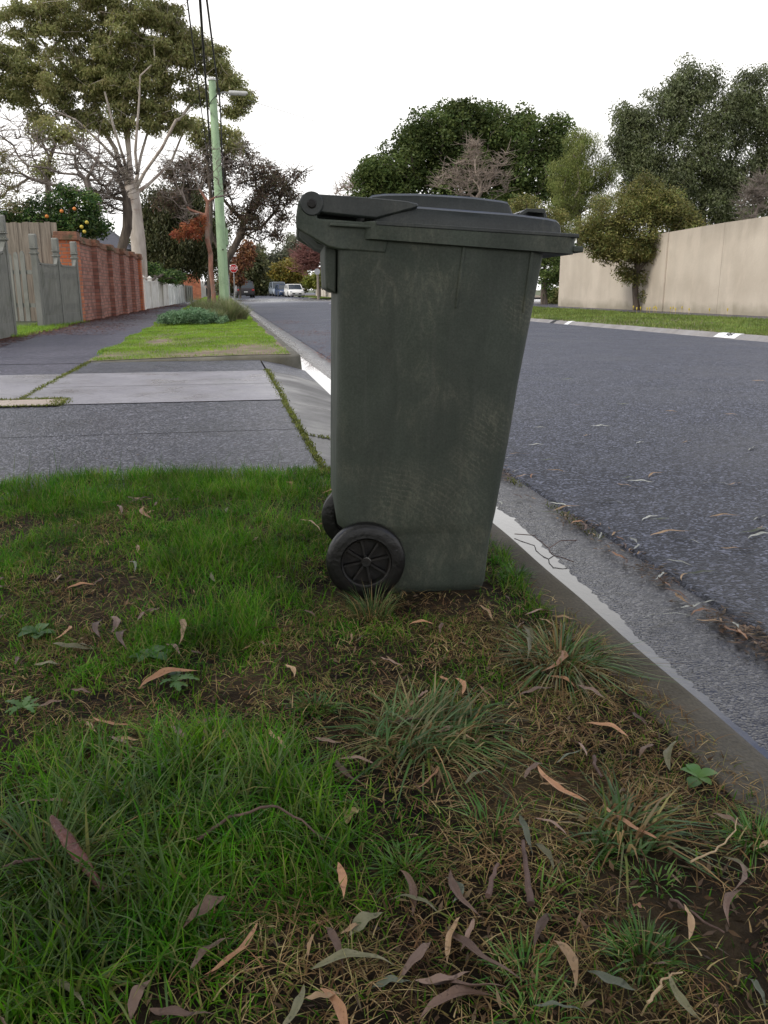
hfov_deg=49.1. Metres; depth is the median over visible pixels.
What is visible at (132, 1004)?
fallen leaf
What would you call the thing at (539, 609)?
fallen leaf
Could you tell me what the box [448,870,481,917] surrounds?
fallen leaf
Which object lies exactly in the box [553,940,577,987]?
fallen leaf
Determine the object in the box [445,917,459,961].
fallen leaf
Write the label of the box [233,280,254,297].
parked car
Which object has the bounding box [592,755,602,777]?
leaf
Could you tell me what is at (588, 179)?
feathery tree
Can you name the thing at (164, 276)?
green shrub
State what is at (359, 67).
sky
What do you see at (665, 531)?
fallen leaf
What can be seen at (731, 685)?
gutter
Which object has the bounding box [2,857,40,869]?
fallen stick
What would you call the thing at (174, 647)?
fallen leaf
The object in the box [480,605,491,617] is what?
fallen leaf
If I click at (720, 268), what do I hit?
rendered wall
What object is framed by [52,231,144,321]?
brick wall
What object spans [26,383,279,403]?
driveway concrete
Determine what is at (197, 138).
garden tree
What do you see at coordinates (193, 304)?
tall grass clump
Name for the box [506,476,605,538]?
gutter moss
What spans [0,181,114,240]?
orange tree
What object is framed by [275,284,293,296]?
parked car
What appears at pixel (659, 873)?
grass tuft
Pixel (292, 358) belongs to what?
concrete edging
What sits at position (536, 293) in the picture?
ground
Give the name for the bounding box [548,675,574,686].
fallen leaf
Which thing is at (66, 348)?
footpath
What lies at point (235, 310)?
tall grass clump
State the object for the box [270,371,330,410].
apron
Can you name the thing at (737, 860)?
fallen leaf
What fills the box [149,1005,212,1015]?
fallen leaf
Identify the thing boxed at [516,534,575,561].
fallen stick
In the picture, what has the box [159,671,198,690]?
broadleaf weed
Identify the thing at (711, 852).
fallen stick
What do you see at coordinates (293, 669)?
fallen leaf
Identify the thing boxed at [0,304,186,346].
path litter
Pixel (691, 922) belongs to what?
fallen leaf
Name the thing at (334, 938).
fallen leaf
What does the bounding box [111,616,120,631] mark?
fallen leaf
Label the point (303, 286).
distant hedge
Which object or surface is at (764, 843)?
fallen leaf
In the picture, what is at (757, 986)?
fallen leaf
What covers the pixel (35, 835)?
grass tussock
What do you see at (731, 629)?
fallen leaf
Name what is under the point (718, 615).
gutter litter
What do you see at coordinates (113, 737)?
fallen leaf
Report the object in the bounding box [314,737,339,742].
fallen leaf
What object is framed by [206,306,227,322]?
tall grass clump
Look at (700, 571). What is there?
fallen leaf
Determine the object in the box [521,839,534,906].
leaf
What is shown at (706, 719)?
kerb
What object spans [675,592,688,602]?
fallen leaf
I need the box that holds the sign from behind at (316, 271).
[314,269,319,298]
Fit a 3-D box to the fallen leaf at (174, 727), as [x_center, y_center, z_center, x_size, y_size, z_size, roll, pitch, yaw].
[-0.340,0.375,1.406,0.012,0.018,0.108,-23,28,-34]
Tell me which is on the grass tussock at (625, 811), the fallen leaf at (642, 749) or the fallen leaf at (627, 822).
the fallen leaf at (627, 822)
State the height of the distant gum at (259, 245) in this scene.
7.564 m
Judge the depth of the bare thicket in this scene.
35.29 m
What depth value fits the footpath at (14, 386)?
7.44 m
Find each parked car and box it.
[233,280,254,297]
[269,281,284,295]
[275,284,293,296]
[284,284,303,297]
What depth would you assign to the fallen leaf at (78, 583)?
2.16 m
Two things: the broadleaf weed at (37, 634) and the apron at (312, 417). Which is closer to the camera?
the broadleaf weed at (37, 634)
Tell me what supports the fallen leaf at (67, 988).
on the verge at (740, 922)
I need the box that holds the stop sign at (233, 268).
[230,264,237,301]
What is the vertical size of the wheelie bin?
0.976 m
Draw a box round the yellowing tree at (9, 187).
[0,137,29,219]
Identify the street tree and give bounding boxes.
[144,132,267,301]
[538,242,579,304]
[570,167,711,309]
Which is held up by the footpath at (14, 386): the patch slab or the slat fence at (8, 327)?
the patch slab
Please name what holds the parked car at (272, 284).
on the road
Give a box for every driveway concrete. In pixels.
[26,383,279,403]
[46,370,271,386]
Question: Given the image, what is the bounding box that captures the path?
[533,303,767,318]
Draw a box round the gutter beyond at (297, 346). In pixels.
[231,298,315,353]
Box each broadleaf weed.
[5,696,39,715]
[18,623,54,638]
[129,645,172,661]
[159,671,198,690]
[680,763,717,787]
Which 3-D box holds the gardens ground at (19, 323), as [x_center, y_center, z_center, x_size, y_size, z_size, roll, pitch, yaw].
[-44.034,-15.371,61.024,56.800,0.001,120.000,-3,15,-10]
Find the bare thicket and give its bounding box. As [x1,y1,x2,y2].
[729,165,767,219]
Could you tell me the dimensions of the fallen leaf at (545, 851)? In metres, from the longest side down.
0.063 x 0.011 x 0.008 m
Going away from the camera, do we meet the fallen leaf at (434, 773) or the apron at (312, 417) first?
the fallen leaf at (434, 773)
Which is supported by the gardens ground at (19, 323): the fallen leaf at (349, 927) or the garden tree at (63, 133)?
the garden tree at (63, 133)
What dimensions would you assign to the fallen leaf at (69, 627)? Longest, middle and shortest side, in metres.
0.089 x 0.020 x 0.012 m
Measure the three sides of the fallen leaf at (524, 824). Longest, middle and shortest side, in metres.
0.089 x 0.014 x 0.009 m
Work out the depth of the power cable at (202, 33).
21.77 m
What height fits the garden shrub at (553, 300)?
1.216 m
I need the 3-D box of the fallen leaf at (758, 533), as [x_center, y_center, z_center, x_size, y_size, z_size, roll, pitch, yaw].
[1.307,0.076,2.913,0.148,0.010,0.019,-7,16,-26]
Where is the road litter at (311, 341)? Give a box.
[280,320,330,360]
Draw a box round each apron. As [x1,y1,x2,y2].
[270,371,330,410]
[289,403,330,438]
[308,436,330,471]
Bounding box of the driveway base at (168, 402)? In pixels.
[1,378,330,439]
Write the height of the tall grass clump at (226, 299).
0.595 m
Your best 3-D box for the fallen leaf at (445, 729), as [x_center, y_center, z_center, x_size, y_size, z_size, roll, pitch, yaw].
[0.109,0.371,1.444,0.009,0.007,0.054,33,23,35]
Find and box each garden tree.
[23,114,94,210]
[180,114,245,302]
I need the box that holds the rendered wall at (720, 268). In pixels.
[558,216,767,315]
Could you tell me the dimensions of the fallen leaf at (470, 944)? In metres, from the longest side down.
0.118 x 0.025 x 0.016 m
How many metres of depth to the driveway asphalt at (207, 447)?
4.00 m
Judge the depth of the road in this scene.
4.73 m
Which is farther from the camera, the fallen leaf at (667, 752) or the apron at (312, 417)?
the apron at (312, 417)
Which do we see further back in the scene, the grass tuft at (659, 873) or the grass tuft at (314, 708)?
the grass tuft at (314, 708)
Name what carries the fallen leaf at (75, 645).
on the verge at (740, 922)
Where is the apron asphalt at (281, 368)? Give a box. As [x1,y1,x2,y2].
[262,361,315,381]
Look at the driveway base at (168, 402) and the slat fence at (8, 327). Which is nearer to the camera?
the driveway base at (168, 402)
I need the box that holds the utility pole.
[207,78,247,298]
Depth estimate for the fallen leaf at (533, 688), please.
1.60 m
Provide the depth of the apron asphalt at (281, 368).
8.65 m
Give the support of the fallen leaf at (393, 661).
on the verge at (740, 922)
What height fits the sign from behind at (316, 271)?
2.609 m
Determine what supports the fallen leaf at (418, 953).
on the verge at (740, 922)
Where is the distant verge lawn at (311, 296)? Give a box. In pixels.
[297,295,330,297]
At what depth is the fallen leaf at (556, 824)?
1.19 m
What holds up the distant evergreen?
on the ground at (536, 293)
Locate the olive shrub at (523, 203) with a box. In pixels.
[508,192,571,266]
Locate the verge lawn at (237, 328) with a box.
[90,318,288,360]
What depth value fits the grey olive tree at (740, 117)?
44.73 m
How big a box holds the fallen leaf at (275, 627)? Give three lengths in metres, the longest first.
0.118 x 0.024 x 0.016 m
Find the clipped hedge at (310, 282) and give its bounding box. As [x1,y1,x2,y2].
[301,271,322,296]
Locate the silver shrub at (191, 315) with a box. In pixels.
[156,306,228,324]
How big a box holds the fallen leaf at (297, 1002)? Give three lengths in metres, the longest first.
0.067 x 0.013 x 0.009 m
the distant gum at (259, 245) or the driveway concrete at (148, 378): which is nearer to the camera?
the driveway concrete at (148, 378)
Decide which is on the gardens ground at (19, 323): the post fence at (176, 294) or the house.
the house
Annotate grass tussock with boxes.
[0,774,183,970]
[299,662,588,852]
[326,581,428,624]
[479,609,697,730]
[479,740,759,965]
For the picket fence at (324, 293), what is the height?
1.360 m
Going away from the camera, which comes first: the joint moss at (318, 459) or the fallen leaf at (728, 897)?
the fallen leaf at (728, 897)
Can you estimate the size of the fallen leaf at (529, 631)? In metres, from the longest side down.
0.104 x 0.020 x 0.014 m
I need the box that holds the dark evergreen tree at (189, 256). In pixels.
[122,180,233,286]
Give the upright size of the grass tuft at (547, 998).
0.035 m
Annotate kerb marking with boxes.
[713,332,740,338]
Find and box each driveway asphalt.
[0,400,296,437]
[0,429,326,499]
[70,360,264,373]
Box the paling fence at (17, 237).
[6,222,56,320]
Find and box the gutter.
[299,352,767,750]
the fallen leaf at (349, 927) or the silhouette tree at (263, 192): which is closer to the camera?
the fallen leaf at (349, 927)
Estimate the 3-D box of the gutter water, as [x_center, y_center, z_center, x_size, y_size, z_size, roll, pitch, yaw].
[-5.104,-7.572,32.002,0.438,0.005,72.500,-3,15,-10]
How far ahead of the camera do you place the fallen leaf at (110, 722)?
1.45 m
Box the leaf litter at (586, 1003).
[0,473,767,1023]
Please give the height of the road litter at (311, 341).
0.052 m
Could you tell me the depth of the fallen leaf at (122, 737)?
1.41 m
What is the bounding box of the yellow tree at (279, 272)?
[264,256,308,283]
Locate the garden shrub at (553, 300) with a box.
[547,286,558,303]
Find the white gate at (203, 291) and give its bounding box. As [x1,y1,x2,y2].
[201,281,206,297]
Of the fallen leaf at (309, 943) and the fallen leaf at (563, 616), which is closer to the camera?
the fallen leaf at (309, 943)
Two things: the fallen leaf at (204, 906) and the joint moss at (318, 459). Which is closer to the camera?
the fallen leaf at (204, 906)
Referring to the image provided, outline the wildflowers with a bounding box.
[633,306,727,312]
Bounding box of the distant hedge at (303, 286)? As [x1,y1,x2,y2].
[214,272,314,295]
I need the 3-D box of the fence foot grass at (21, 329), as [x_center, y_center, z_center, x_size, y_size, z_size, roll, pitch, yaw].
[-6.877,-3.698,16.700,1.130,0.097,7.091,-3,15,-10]
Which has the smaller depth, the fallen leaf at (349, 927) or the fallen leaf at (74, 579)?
the fallen leaf at (349, 927)
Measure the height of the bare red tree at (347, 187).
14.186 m
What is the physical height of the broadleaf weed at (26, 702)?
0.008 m
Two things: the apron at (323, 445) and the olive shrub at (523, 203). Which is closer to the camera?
the apron at (323, 445)
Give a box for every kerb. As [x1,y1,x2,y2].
[329,303,767,341]
[488,523,767,823]
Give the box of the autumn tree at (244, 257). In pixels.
[217,237,257,297]
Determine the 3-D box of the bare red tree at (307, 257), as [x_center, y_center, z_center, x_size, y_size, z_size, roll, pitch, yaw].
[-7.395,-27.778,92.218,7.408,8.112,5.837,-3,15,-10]
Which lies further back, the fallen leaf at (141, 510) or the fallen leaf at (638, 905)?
the fallen leaf at (141, 510)
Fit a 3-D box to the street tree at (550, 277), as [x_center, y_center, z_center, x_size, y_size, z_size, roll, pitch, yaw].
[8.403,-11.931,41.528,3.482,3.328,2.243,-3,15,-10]
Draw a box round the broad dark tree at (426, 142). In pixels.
[344,95,590,268]
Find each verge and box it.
[0,472,767,1023]
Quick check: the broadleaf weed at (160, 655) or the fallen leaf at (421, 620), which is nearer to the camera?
the broadleaf weed at (160, 655)
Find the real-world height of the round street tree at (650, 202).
4.839 m
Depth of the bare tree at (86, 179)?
23.94 m
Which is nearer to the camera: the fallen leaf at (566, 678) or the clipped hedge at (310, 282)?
the fallen leaf at (566, 678)
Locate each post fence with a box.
[168,284,184,304]
[185,285,192,301]
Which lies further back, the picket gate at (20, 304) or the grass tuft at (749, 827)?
the picket gate at (20, 304)
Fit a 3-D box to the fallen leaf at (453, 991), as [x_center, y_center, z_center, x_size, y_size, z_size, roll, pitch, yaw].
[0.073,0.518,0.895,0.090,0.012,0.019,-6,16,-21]
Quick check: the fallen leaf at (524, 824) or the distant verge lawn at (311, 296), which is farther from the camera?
the distant verge lawn at (311, 296)
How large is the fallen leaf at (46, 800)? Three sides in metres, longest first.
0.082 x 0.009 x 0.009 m
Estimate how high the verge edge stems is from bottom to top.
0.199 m
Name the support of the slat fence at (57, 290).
on the gardens ground at (19, 323)
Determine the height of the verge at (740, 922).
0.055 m
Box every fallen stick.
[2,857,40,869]
[197,805,322,840]
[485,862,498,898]
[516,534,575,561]
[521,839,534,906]
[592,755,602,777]
[646,972,682,1003]
[670,898,724,932]
[690,818,737,862]
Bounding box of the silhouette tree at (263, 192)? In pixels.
[142,124,315,299]
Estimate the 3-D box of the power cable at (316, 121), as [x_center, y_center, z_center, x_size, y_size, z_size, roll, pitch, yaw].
[-1.349,-20.800,46.339,0.014,5.037,43.230,2,15,8]
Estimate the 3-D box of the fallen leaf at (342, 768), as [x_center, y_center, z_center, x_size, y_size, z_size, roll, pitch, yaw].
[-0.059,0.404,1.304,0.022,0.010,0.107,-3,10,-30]
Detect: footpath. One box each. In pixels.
[0,301,193,364]
[0,364,79,398]
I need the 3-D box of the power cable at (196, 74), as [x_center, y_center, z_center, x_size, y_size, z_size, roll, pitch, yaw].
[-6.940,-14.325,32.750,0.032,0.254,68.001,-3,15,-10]
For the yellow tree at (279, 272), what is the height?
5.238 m
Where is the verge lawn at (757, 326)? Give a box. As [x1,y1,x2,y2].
[531,305,767,335]
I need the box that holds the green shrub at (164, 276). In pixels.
[146,261,188,286]
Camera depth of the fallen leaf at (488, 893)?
1.07 m
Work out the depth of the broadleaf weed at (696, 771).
1.33 m
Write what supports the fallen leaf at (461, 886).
on the verge at (740, 922)
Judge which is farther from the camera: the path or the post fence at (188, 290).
the post fence at (188, 290)
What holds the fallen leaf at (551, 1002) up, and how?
on the verge at (740, 922)
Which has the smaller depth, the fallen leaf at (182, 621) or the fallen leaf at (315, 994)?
the fallen leaf at (315, 994)
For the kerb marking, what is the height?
0.084 m
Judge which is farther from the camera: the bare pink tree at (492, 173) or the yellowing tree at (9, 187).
the bare pink tree at (492, 173)
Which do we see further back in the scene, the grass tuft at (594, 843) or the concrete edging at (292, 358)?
the concrete edging at (292, 358)
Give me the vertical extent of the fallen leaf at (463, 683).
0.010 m
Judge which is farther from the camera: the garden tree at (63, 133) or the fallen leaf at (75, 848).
the garden tree at (63, 133)
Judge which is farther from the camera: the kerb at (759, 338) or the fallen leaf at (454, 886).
the kerb at (759, 338)
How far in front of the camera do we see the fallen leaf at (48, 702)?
1.54 m
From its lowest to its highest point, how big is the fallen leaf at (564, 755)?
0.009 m
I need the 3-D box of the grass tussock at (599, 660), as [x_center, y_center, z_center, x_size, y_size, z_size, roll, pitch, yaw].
[0.369,0.278,1.716,0.539,0.078,0.575,-3,15,-10]
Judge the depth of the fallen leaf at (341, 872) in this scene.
1.06 m
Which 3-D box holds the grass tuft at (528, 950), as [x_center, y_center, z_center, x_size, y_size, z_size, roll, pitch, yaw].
[0.151,0.510,0.948,0.144,0.030,0.145,-3,15,-10]
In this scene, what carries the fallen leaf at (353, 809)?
on the verge at (740, 922)
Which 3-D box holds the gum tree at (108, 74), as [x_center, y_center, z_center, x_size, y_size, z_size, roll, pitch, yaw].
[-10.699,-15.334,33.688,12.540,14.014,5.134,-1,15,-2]
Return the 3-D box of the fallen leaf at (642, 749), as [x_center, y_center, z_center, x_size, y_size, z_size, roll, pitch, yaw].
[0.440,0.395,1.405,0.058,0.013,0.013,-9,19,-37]
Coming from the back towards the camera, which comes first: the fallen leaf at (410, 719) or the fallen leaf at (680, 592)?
the fallen leaf at (680, 592)
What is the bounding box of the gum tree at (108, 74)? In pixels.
[0,0,258,280]
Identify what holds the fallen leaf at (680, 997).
on the verge at (740, 922)
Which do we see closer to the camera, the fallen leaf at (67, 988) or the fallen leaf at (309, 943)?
the fallen leaf at (67, 988)
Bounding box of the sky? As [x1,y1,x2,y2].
[0,0,767,289]
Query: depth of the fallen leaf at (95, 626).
1.89 m
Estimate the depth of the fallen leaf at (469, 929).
0.99 m
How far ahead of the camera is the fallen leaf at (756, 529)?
2.96 m
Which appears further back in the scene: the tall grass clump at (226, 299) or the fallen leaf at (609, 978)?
the tall grass clump at (226, 299)
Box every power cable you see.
[186,0,212,193]
[199,0,214,212]
[206,0,218,90]
[248,100,399,147]
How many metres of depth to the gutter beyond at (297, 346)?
16.01 m
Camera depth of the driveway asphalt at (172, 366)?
8.43 m
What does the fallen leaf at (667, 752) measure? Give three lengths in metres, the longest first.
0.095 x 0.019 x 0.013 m
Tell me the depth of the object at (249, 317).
42.65 m
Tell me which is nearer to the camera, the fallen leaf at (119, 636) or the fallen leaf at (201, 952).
the fallen leaf at (201, 952)
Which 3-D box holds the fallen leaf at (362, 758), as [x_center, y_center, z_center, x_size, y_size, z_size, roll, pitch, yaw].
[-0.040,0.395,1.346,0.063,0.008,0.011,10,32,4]
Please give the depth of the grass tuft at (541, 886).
1.06 m
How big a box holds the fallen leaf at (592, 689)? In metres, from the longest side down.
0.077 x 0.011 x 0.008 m
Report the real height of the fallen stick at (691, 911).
0.011 m
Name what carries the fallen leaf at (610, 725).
on the verge at (740, 922)
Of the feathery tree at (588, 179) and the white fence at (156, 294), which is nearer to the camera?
the white fence at (156, 294)
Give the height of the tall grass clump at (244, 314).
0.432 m
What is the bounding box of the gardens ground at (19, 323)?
[16,321,36,325]
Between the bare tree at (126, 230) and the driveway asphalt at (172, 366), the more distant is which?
the bare tree at (126, 230)
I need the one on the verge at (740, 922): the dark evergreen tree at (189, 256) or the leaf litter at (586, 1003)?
the leaf litter at (586, 1003)
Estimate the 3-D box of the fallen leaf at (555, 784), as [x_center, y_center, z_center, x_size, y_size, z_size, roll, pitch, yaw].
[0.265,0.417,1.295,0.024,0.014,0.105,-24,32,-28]
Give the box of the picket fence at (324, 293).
[316,289,330,296]
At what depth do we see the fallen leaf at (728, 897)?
1.04 m
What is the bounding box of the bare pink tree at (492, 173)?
[427,133,517,199]
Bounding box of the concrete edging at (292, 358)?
[90,303,301,373]
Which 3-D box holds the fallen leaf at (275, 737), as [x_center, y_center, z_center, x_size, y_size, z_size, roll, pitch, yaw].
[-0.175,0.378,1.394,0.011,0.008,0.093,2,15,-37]
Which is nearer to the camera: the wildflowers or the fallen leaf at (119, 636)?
the fallen leaf at (119, 636)
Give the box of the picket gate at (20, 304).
[9,251,35,320]
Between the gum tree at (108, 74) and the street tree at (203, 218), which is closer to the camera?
the street tree at (203, 218)
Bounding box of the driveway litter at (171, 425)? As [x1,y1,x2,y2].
[2,363,328,466]
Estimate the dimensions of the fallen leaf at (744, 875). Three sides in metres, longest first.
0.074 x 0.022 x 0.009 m
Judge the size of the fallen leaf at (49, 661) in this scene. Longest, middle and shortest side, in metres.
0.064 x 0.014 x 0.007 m
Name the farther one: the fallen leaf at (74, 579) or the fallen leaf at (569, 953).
the fallen leaf at (74, 579)
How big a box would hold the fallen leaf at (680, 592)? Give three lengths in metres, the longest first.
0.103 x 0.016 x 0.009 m
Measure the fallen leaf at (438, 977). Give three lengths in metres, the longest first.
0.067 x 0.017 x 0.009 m
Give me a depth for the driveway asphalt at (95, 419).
5.03 m
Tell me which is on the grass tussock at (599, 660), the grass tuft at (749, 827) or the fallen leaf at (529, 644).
the fallen leaf at (529, 644)
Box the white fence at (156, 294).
[143,276,168,309]
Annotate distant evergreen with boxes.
[214,249,271,295]
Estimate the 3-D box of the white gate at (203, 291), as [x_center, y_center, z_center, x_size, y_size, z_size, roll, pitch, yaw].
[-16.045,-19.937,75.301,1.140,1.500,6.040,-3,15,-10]
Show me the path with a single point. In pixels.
(640, 311)
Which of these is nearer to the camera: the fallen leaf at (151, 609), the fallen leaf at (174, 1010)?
the fallen leaf at (174, 1010)
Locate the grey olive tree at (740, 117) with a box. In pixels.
[603,52,767,227]
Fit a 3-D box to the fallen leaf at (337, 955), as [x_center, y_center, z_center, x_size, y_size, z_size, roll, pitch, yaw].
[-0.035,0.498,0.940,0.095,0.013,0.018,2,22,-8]
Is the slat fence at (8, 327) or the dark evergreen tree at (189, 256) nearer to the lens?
the slat fence at (8, 327)
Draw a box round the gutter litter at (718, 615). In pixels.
[502,465,767,660]
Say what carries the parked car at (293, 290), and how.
on the road
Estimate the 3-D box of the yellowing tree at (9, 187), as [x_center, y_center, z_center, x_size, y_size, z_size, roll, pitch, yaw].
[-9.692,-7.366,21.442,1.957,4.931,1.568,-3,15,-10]
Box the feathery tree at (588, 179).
[543,126,622,245]
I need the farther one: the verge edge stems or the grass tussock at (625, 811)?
the verge edge stems
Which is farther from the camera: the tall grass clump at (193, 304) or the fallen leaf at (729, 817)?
the tall grass clump at (193, 304)
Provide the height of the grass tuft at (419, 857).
0.036 m
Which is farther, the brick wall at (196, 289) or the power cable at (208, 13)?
the brick wall at (196, 289)
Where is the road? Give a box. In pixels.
[230,293,767,639]
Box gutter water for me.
[301,352,767,758]
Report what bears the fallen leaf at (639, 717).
on the verge at (740, 922)
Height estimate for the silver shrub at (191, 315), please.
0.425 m
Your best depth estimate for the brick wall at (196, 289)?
62.59 m
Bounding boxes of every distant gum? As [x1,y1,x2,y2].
[255,242,272,273]
[265,231,311,274]
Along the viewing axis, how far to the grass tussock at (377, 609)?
2.00 m
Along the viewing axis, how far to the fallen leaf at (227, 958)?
0.95 m
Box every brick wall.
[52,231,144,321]
[180,274,201,299]
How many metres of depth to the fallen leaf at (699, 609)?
2.27 m
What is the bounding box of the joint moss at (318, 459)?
[0,361,330,473]
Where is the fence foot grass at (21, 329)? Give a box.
[11,320,87,337]
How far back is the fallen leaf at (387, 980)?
0.92 m
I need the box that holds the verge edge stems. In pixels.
[0,443,330,479]
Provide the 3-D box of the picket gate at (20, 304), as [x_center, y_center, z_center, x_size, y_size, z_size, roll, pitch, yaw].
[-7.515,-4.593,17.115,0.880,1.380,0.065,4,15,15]
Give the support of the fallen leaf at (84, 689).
on the verge at (740, 922)
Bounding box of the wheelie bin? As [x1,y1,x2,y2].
[296,191,582,598]
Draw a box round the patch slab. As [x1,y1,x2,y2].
[0,399,62,405]
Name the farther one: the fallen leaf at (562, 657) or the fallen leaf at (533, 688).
the fallen leaf at (562, 657)
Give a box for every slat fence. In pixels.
[0,215,16,338]
[28,234,82,326]
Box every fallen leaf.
[20,798,69,803]
[32,979,84,1008]
[34,660,63,664]
[39,700,61,706]
[49,815,103,890]
[52,642,91,648]
[55,626,71,638]
[59,578,88,583]
[68,582,95,587]
[70,688,91,692]
[92,619,101,638]
[93,717,127,724]
[106,736,131,747]
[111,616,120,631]
[115,629,126,648]
[119,736,136,739]
[127,980,149,1018]
[139,506,150,517]
[139,608,158,613]
[139,667,196,687]
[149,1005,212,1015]
[166,643,179,653]
[169,726,193,754]
[179,619,186,643]
[183,895,224,927]
[190,938,233,968]
[204,922,256,974]
[252,625,297,631]
[268,729,290,751]
[283,985,304,1023]
[286,664,295,675]
[306,991,340,999]
[307,934,313,955]
[311,948,394,969]
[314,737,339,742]
[320,988,347,1023]
[326,927,342,964]
[335,758,367,787]
[337,862,346,898]
[340,756,376,765]
[341,922,358,933]
[344,807,358,823]
[349,911,382,936]
[372,975,410,986]
[381,657,402,666]
[387,716,440,721]
[389,894,438,912]
[399,869,416,915]
[399,942,429,977]
[409,619,432,624]
[416,971,469,983]
[417,984,491,1022]
[418,767,438,787]
[429,978,506,986]
[436,725,452,731]
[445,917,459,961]
[446,877,463,902]
[447,926,521,979]
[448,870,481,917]
[456,678,465,693]
[460,919,474,951]
[465,770,490,783]
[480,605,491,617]
[519,686,550,695]
[519,815,532,852]
[523,626,533,643]
[524,635,530,657]
[524,762,541,777]
[527,609,557,613]
[533,913,552,944]
[535,1000,582,1011]
[536,843,553,868]
[537,765,586,801]
[537,818,566,834]
[543,650,567,670]
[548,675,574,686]
[553,615,576,619]
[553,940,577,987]
[558,749,590,761]
[572,741,586,755]
[578,685,605,698]
[584,722,626,734]
[588,970,634,989]
[603,804,658,839]
[631,712,647,725]
[633,902,645,909]
[639,744,657,756]
[651,529,680,534]
[663,740,678,769]
[665,588,687,598]
[668,971,702,1021]
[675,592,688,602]
[682,570,712,573]
[684,904,694,938]
[691,608,707,614]
[713,813,742,826]
[718,625,743,635]
[723,856,752,876]
[723,889,741,926]
[730,858,747,890]
[740,526,766,532]
[746,977,765,1006]
[748,532,767,537]
[756,840,767,848]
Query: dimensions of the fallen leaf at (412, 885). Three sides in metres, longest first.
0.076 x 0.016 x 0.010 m
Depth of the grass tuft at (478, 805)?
1.21 m
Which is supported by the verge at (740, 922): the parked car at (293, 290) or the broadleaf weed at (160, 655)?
the broadleaf weed at (160, 655)
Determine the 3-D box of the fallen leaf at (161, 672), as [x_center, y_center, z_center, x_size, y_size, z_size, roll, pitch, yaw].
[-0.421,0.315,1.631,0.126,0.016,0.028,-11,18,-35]
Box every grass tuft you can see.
[276,687,351,722]
[347,832,454,905]
[431,779,547,863]
[464,923,592,1021]
[474,953,590,1023]
[488,859,584,935]
[496,562,538,584]
[551,825,630,879]
[578,900,706,1021]
[616,857,700,906]
[710,797,767,869]
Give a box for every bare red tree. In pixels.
[285,235,320,276]
[329,170,363,195]
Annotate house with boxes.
[57,220,130,251]
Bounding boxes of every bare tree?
[0,98,140,239]
[55,127,145,250]
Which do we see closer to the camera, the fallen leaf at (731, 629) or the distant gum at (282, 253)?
the fallen leaf at (731, 629)
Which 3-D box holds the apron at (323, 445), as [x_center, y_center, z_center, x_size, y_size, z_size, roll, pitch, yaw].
[-0.081,-0.220,3.995,0.475,0.120,1.130,-3,15,-10]
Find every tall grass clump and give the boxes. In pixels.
[186,295,214,307]
[190,297,220,311]
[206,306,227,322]
[211,294,235,303]
[211,295,247,321]
[233,304,255,319]
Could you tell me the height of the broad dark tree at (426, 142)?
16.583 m
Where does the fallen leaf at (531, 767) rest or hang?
on the verge at (740, 922)
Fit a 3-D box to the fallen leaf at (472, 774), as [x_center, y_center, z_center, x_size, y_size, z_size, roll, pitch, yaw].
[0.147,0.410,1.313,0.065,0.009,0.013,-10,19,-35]
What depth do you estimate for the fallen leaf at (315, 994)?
0.89 m
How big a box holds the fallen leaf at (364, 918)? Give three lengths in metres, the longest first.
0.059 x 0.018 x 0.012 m
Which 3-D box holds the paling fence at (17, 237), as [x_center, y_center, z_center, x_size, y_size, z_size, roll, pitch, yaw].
[-9.630,-5.646,19.723,3.884,2.280,0.088,-3,15,-11]
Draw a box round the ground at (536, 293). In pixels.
[5,290,540,364]
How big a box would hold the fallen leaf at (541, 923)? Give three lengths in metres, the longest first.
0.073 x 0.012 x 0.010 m
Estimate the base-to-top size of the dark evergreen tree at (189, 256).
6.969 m
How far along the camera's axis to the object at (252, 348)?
10.13 m
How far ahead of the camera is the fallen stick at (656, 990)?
0.90 m
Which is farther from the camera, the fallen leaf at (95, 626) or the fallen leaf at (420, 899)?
the fallen leaf at (95, 626)
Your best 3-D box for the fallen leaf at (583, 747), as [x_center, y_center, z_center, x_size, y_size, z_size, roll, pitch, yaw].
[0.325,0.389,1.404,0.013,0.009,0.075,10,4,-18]
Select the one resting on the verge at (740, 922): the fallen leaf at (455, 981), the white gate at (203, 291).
the fallen leaf at (455, 981)

